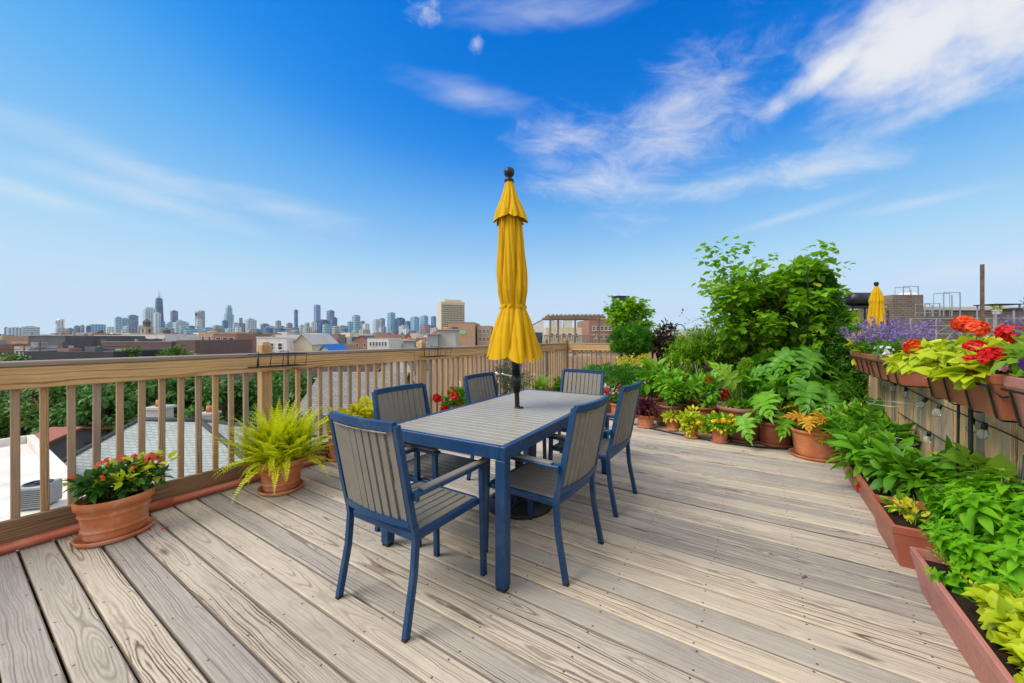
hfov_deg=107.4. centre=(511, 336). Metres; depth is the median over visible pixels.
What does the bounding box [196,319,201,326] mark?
skyscraper
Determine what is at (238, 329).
city block
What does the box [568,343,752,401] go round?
deck railing
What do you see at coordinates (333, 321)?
skyscraper
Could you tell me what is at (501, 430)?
dining table
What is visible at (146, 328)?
church tower
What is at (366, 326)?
skyscraper
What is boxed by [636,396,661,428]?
potted coleus
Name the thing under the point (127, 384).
leafy tree
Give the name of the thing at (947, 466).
pepper plant
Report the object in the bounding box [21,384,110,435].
leafy tree
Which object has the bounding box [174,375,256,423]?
leafy tree
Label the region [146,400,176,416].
chimney
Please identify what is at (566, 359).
railing post
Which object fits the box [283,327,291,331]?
city block
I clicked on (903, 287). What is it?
wire frame rack
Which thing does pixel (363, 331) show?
city block
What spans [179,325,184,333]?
city block
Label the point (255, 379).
leafy tree
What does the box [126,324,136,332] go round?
city block
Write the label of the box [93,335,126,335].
tan building
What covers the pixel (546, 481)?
patio chair
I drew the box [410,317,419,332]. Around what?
skyscraper
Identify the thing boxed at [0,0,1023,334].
sky
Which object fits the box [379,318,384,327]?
skyscraper
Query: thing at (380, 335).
building
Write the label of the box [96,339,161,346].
grey building
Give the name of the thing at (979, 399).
hanging planter
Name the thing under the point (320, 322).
skyscraper
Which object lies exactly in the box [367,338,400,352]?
white building
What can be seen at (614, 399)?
potted geranium
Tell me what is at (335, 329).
city block
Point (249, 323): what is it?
skyscraper
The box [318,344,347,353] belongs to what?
roof
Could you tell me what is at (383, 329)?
city block
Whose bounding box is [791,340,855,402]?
green shrub
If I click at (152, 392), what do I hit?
leafy tree
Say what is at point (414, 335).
building
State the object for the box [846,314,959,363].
lavender
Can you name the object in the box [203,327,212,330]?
skyscraper
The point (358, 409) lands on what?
potted coleus
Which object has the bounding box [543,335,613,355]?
rooftop railing
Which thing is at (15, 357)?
leafy tree
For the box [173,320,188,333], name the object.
skyscraper
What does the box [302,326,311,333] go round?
city block
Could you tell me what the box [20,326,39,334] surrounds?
skyscraper
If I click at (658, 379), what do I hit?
citrus bush
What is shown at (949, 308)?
wire frame rack
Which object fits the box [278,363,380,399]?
maroon building
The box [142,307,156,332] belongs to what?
skyscraper
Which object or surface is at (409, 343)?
chimney
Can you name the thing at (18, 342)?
tan building
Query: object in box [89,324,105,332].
skyscraper
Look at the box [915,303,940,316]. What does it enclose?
wire frame rack
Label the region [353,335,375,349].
red brick house
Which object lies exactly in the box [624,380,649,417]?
leafy shrub
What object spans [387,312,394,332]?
skyscraper
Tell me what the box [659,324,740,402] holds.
feathery shrub
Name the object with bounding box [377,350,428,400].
white house
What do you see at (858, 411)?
pepper plant
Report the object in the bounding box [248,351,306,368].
wire planter holder
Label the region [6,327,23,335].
skyscraper
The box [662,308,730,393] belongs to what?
tree
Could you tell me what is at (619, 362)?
golden shrub
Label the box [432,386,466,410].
potted geranium
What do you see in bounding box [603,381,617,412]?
silver plant
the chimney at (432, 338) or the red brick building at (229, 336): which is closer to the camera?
the chimney at (432, 338)
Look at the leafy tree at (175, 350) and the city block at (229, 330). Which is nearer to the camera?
the leafy tree at (175, 350)
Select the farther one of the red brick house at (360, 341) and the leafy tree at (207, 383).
the red brick house at (360, 341)
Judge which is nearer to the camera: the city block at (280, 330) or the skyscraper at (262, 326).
the city block at (280, 330)
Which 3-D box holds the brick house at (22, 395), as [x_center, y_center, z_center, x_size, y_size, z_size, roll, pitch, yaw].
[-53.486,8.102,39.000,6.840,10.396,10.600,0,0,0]
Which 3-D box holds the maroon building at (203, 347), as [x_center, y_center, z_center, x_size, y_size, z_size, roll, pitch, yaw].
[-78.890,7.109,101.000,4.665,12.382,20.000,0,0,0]
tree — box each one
[0,351,30,360]
[0,385,90,438]
[0,390,38,437]
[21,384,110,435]
[25,383,146,442]
[105,380,157,408]
[114,345,144,356]
[125,377,204,423]
[154,344,189,360]
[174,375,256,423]
[174,376,225,416]
[223,375,282,422]
[234,370,294,415]
[235,370,315,425]
[603,295,658,389]
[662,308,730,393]
[691,236,863,415]
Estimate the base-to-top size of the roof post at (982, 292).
3.248 m
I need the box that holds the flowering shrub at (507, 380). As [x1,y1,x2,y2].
[491,358,535,394]
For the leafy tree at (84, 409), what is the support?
on the ground
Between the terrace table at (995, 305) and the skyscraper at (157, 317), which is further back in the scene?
the skyscraper at (157, 317)
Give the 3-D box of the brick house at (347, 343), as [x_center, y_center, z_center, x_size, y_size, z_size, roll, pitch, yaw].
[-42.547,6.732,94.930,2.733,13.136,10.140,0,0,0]
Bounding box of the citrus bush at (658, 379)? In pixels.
[651,363,688,426]
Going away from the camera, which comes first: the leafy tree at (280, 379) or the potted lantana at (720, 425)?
the potted lantana at (720, 425)
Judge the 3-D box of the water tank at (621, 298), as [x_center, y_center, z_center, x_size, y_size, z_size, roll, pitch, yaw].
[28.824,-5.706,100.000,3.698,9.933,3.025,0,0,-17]
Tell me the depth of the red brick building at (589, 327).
110.00 m
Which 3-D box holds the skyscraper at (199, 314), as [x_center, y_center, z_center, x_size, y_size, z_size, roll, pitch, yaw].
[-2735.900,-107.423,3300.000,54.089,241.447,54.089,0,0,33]
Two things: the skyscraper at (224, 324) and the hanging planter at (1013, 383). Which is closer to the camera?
the hanging planter at (1013, 383)
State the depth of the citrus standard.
5.17 m
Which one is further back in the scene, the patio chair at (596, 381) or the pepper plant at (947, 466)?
the patio chair at (596, 381)
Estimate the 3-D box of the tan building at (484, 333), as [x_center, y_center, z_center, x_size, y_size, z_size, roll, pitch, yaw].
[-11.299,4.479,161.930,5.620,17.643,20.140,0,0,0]
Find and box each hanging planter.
[851,352,872,374]
[869,354,928,385]
[929,365,1015,419]
[1003,376,1023,425]
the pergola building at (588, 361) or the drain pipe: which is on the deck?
the drain pipe
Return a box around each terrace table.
[973,304,1023,337]
[990,308,1022,336]
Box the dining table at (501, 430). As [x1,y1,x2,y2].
[381,389,608,593]
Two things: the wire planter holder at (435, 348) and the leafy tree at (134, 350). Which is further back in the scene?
the leafy tree at (134, 350)
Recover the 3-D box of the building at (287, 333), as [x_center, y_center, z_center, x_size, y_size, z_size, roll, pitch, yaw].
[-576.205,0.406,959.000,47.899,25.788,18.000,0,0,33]
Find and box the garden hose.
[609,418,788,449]
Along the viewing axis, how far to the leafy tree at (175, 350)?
78.90 m
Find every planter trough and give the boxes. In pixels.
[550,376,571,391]
[840,453,859,492]
[855,473,920,515]
[869,493,936,569]
[910,546,1023,682]
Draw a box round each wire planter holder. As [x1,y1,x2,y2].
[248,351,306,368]
[416,346,451,357]
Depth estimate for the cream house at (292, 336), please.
77.92 m
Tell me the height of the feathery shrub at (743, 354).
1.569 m
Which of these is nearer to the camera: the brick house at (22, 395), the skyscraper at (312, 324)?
the brick house at (22, 395)
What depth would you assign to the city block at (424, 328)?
2416.90 m
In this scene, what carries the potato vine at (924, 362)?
in the hanging planter at (979, 399)
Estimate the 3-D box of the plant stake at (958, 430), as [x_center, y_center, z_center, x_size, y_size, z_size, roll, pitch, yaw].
[2.783,0.755,2.353,0.016,0.852,0.136,0,0,42]
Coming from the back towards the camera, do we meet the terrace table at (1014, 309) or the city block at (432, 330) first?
the city block at (432, 330)
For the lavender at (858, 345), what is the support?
in the hanging planter at (863, 355)
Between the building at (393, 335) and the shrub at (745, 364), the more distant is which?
the building at (393, 335)
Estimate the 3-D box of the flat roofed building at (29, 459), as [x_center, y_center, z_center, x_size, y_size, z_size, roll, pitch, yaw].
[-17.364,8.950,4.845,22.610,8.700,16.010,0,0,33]
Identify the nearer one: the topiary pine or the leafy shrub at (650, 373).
the leafy shrub at (650, 373)
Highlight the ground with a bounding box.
[135,341,832,407]
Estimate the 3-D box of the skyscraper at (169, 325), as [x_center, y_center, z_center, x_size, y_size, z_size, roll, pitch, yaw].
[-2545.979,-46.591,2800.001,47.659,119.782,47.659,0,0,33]
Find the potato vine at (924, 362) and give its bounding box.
[880,331,1015,389]
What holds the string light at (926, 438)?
hanging from the privacy fence
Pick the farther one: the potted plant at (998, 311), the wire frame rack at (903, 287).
the wire frame rack at (903, 287)
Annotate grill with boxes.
[844,293,870,326]
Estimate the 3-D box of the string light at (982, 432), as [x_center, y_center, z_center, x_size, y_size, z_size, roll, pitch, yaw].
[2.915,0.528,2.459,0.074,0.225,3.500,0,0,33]
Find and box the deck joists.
[0,540,199,682]
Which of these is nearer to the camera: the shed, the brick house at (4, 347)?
the shed
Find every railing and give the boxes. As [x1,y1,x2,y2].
[0,339,566,544]
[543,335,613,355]
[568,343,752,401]
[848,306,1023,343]
[910,318,1022,343]
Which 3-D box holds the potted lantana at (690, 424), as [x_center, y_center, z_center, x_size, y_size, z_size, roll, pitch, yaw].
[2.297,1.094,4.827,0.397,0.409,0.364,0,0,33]
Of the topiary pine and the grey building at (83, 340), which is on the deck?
the topiary pine
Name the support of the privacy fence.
on the deck
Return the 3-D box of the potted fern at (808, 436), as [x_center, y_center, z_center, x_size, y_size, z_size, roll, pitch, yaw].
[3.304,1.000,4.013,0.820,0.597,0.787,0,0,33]
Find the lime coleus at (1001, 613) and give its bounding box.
[926,547,1023,682]
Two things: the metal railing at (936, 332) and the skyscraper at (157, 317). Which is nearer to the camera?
the metal railing at (936, 332)
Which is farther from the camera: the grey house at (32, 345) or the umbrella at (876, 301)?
the grey house at (32, 345)
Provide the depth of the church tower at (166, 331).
343.32 m
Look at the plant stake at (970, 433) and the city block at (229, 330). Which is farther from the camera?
the city block at (229, 330)
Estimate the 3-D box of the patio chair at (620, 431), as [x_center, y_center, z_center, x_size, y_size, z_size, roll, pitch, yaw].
[0.690,0.831,3.045,0.635,0.938,0.558,0,0,34]
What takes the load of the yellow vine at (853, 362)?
in the hanging planter at (863, 355)
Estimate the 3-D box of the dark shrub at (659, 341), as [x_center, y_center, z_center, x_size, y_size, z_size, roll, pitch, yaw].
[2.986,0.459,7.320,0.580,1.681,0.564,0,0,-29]
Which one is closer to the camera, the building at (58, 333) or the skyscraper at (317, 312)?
the building at (58, 333)
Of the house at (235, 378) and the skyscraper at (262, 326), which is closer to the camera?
the house at (235, 378)
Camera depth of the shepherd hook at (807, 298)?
5.00 m
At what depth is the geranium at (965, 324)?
2.07 m
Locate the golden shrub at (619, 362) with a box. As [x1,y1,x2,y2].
[614,353,653,377]
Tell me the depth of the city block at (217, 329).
2452.85 m
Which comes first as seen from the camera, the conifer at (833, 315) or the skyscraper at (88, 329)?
the conifer at (833, 315)
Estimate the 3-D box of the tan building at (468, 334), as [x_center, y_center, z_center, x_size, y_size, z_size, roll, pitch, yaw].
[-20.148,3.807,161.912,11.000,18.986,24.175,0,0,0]
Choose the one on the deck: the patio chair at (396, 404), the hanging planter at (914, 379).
the patio chair at (396, 404)
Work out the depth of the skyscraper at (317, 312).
3786.04 m
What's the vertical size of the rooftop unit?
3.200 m
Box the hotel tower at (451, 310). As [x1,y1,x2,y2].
[438,299,464,328]
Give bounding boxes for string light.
[882,381,1023,441]
[897,412,967,472]
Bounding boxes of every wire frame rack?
[895,286,918,294]
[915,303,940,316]
[933,292,960,316]
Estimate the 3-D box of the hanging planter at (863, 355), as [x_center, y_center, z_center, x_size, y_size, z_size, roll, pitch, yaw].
[3.697,0.268,3.835,0.250,0.200,0.780,0,0,33]
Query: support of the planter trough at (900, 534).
on the deck
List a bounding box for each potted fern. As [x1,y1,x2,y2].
[197,392,337,504]
[526,368,554,389]
[775,401,840,462]
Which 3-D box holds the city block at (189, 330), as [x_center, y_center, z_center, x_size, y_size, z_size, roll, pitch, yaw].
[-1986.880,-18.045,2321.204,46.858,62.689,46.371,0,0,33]
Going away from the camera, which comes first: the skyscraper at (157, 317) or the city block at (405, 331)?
the city block at (405, 331)
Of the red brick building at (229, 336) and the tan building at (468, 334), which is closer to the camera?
the red brick building at (229, 336)
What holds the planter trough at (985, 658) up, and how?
on the deck
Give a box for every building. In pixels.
[0,336,27,343]
[0,434,85,550]
[11,341,27,343]
[26,342,171,397]
[28,331,145,348]
[51,333,71,334]
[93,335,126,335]
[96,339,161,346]
[102,338,175,348]
[127,334,197,340]
[176,340,251,378]
[198,332,252,339]
[213,333,275,352]
[277,332,293,334]
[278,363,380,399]
[330,334,344,341]
[341,332,356,336]
[354,333,375,336]
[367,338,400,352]
[373,332,390,337]
[386,333,409,338]
[410,333,426,338]
[432,351,638,412]
[448,322,479,348]
[477,326,492,347]
[544,328,581,342]
[548,350,628,386]
[577,319,611,344]
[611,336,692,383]
[669,329,710,367]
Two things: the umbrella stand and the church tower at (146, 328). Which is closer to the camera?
the umbrella stand
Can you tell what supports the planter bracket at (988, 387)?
attached to the privacy fence
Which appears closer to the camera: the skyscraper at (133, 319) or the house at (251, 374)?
the house at (251, 374)
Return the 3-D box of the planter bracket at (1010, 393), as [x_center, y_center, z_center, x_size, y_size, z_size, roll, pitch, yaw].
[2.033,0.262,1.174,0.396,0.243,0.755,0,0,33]
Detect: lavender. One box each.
[838,318,919,354]
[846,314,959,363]
[995,297,1023,377]
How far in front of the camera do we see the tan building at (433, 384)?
24.00 m
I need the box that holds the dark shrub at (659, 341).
[650,317,679,401]
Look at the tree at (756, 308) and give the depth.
5.29 m
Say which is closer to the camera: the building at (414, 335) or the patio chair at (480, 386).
the patio chair at (480, 386)
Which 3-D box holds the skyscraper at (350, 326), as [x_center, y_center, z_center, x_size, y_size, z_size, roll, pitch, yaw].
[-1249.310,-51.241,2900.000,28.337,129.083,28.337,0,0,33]
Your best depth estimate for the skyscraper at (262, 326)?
2981.98 m
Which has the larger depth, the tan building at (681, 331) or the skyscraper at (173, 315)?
the skyscraper at (173, 315)
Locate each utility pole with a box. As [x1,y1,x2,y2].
[0,345,84,354]
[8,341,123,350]
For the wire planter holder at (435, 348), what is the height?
0.141 m
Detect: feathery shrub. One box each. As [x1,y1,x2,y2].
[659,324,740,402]
[699,327,772,400]
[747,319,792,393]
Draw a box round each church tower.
[140,318,153,333]
[162,327,170,333]
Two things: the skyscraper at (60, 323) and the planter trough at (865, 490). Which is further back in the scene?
the skyscraper at (60, 323)
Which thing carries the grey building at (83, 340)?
on the ground
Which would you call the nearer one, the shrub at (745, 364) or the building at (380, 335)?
the shrub at (745, 364)
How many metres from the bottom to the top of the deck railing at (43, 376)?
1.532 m
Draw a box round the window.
[277,343,282,350]
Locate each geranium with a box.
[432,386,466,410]
[604,388,618,413]
[675,387,694,413]
[902,315,990,364]
[958,324,1023,377]
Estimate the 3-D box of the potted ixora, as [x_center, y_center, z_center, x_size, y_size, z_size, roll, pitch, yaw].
[-2.613,1.037,2.511,0.421,0.524,0.554,0,0,33]
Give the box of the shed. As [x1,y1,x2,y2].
[34,427,112,459]
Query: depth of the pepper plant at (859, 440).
3.08 m
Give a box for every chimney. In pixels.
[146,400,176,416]
[202,406,221,419]
[401,338,417,347]
[426,332,440,346]
[434,327,460,346]
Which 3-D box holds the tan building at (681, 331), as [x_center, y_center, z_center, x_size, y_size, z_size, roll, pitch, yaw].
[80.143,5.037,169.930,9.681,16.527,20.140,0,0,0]
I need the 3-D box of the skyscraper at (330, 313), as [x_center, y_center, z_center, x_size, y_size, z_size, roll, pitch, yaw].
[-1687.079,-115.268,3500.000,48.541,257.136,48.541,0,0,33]
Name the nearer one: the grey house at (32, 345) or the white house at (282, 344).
the white house at (282, 344)
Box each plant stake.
[955,405,959,487]
[968,408,973,472]
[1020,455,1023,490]
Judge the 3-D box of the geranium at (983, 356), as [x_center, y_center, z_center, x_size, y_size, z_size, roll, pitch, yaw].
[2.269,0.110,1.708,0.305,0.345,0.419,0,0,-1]
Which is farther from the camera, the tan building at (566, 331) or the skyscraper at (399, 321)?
the skyscraper at (399, 321)
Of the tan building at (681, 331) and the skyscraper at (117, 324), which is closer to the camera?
the tan building at (681, 331)
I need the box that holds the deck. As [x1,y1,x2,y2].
[0,391,979,682]
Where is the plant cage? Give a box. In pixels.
[866,401,921,476]
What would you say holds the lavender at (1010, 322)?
in the hanging planter at (1013, 383)
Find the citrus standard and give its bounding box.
[661,368,688,430]
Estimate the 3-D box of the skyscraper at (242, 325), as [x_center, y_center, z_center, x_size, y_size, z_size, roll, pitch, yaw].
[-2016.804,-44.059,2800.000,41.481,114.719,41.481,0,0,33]
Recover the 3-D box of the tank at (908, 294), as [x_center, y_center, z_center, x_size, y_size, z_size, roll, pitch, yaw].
[14.816,-1.364,14.257,0.930,0.580,0.720,0,0,33]
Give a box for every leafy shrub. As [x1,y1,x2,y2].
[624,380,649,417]
[632,353,669,419]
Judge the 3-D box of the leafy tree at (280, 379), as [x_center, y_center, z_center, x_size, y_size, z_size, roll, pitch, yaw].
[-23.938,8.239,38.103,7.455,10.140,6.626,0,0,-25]
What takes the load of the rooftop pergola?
on the pergola building at (588, 361)
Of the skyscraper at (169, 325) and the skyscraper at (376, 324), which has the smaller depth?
the skyscraper at (169, 325)
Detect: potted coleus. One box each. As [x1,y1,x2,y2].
[322,407,348,461]
[346,395,373,418]
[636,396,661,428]
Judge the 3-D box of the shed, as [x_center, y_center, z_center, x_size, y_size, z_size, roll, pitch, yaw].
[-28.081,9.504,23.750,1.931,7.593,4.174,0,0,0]
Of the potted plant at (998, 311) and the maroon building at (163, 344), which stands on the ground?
the maroon building at (163, 344)
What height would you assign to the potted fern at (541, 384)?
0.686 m
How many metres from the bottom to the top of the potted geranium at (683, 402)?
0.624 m
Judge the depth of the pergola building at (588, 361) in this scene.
20.20 m
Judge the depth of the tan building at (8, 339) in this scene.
143.12 m
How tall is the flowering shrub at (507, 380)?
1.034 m
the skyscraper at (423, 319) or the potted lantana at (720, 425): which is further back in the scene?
the skyscraper at (423, 319)
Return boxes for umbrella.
[486,167,542,461]
[866,282,885,334]
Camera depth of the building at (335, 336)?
420.00 m
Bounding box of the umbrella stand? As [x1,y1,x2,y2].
[489,461,552,519]
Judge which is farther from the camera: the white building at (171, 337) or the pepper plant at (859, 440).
the white building at (171, 337)
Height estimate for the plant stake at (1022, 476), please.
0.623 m
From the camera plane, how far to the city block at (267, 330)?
2270.97 m
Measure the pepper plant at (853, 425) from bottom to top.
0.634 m
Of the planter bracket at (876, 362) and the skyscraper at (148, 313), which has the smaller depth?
the planter bracket at (876, 362)
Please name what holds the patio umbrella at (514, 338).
in the umbrella stand
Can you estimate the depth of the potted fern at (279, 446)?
3.07 m
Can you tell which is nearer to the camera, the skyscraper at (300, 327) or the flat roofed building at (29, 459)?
the flat roofed building at (29, 459)
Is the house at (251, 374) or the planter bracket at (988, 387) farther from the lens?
the house at (251, 374)
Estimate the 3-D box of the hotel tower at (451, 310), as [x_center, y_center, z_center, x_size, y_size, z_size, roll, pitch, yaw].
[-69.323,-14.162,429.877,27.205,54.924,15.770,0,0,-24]
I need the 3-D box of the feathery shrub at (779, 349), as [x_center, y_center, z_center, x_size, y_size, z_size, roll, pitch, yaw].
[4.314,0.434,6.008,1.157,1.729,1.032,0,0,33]
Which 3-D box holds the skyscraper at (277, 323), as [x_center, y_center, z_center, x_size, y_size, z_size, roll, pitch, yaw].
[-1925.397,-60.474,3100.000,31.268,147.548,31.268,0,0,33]
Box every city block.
[106,327,113,332]
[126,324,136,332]
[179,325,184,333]
[184,328,195,333]
[213,327,221,331]
[225,328,233,331]
[235,326,241,331]
[263,327,272,332]
[275,328,285,332]
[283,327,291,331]
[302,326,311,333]
[322,324,328,333]
[332,326,338,334]
[358,329,369,333]
[381,326,385,332]
[401,329,411,334]
[420,324,429,333]
[430,327,437,333]
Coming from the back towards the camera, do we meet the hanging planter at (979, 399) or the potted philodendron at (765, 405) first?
the potted philodendron at (765, 405)
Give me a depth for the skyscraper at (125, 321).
2885.20 m
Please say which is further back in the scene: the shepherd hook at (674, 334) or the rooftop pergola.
the rooftop pergola
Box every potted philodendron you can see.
[707,361,761,443]
[730,345,887,440]
[733,386,824,447]
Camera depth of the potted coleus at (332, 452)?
3.90 m
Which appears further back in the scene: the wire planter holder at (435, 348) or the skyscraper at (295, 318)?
the skyscraper at (295, 318)
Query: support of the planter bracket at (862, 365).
attached to the privacy fence
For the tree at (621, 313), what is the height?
2.203 m
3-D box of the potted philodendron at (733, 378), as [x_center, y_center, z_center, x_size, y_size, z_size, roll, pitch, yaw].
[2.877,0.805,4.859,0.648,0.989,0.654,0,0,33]
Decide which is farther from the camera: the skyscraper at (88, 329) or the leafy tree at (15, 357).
the skyscraper at (88, 329)
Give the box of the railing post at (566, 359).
[562,339,568,386]
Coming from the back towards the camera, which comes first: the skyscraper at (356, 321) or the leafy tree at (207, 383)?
the skyscraper at (356, 321)
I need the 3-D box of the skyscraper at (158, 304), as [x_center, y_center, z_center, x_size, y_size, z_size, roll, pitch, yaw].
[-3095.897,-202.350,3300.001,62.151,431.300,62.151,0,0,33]
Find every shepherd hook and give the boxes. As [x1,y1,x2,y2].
[674,324,684,367]
[807,263,822,345]
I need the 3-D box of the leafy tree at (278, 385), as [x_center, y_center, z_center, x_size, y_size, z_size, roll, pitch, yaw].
[-15.413,7.561,27.112,7.742,11.497,6.957,0,0,3]
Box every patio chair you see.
[328,411,488,642]
[371,383,483,556]
[463,372,546,479]
[484,395,609,586]
[534,369,604,456]
[548,381,641,517]
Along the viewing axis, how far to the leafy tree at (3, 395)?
30.19 m
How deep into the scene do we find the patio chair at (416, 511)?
1.74 m
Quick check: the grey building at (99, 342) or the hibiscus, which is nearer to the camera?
the hibiscus
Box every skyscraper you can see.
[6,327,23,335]
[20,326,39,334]
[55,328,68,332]
[56,319,64,328]
[74,325,79,332]
[80,325,84,332]
[86,326,90,332]
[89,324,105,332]
[114,316,121,332]
[122,318,129,328]
[127,315,137,325]
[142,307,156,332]
[154,312,160,332]
[155,292,163,320]
[160,321,164,326]
[165,322,172,327]
[170,310,177,322]
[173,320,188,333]
[195,310,204,330]
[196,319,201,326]
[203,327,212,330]
[222,320,227,331]
[224,305,233,328]
[236,323,244,331]
[244,318,256,331]
[260,324,269,332]
[275,320,280,327]
[294,309,297,327]
[298,325,304,333]
[309,321,316,330]
[314,305,320,322]
[316,319,329,332]
[327,310,334,320]
[329,317,336,333]
[347,321,352,332]
[352,315,359,330]
[362,323,369,329]
[373,319,379,330]
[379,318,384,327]
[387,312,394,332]
[395,318,404,334]
[398,325,407,334]
[404,321,409,328]
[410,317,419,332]
[420,315,427,324]
[431,316,435,325]
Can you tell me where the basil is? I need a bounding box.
[907,464,1023,600]
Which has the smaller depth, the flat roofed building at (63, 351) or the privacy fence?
the privacy fence
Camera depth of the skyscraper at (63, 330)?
2089.85 m
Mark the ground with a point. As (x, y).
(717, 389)
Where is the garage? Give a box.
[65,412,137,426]
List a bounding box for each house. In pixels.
[0,340,27,356]
[1,365,52,404]
[14,341,73,359]
[61,417,327,486]
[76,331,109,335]
[202,373,239,385]
[240,371,275,379]
[256,337,295,351]
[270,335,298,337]
[292,372,415,435]
[293,334,338,355]
[338,337,356,349]
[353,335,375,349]
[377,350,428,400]
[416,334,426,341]
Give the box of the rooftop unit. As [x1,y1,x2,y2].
[551,320,571,327]
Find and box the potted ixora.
[58,450,178,547]
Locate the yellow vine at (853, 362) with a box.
[845,330,873,365]
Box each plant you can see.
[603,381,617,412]
[819,410,920,461]
[820,423,896,490]
[822,395,883,451]
[855,429,961,501]
[870,434,960,505]
[880,489,930,524]
[990,303,1002,313]
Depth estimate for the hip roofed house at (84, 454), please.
16.29 m
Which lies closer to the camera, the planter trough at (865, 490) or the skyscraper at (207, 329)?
the planter trough at (865, 490)
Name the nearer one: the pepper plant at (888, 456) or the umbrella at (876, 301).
the pepper plant at (888, 456)
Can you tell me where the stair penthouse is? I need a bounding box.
[533,320,543,343]
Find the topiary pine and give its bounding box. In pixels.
[605,322,655,385]
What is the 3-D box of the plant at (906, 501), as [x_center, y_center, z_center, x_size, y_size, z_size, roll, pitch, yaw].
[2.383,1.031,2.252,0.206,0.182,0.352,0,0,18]
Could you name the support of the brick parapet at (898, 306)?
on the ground
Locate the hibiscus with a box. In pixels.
[681,371,729,432]
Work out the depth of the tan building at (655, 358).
90.00 m
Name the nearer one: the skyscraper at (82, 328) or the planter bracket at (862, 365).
the planter bracket at (862, 365)
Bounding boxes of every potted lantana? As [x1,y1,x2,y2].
[676,405,707,438]
[700,410,736,443]
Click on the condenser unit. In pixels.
(29, 495)
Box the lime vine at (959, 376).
[926,338,1021,389]
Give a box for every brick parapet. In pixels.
[855,307,886,342]
[884,295,922,339]
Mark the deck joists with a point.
(49, 632)
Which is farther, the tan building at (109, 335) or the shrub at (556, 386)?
the tan building at (109, 335)
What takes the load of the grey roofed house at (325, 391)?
on the ground
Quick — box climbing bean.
[939,442,1017,485]
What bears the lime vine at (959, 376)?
in the hanging planter at (979, 399)
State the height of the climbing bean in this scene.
0.537 m
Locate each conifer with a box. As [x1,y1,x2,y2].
[580,361,647,399]
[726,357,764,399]
[775,270,868,402]
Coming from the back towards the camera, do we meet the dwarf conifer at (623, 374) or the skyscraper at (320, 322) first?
the skyscraper at (320, 322)
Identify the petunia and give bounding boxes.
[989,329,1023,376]
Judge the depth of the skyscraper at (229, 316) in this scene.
3387.08 m
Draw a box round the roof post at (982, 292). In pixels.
[980,264,988,337]
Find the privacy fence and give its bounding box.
[846,374,1023,481]
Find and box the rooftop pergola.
[542,314,605,355]
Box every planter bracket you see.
[849,356,875,376]
[867,360,928,387]
[926,376,1016,422]
[1000,388,1023,427]
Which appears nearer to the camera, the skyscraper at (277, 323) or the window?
the window
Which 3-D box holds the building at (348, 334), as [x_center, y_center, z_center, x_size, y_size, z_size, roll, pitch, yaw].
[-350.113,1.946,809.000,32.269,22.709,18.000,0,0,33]
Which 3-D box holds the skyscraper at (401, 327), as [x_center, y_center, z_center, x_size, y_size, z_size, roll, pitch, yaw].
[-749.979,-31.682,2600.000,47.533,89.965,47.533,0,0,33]
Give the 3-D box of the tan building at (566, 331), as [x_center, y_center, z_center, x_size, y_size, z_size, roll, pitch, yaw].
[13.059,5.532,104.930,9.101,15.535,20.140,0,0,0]
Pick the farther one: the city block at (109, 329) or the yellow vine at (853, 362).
the city block at (109, 329)
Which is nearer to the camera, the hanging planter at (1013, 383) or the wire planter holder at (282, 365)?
the hanging planter at (1013, 383)
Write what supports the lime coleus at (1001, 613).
in the planter trough at (985, 658)
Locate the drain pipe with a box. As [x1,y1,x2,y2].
[0,454,330,554]
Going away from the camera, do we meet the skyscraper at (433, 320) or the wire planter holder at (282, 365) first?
the wire planter holder at (282, 365)
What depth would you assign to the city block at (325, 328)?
2360.31 m
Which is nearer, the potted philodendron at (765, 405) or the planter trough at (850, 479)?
the planter trough at (850, 479)
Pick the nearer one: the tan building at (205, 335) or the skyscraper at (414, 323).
the tan building at (205, 335)
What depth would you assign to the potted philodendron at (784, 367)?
4.50 m
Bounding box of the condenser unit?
[20,478,61,509]
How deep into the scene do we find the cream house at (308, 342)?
64.59 m
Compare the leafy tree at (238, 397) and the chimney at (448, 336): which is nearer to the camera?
the leafy tree at (238, 397)
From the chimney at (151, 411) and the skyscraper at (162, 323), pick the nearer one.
the chimney at (151, 411)
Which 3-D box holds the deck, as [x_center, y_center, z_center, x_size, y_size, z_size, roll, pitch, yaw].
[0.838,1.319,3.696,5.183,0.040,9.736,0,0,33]

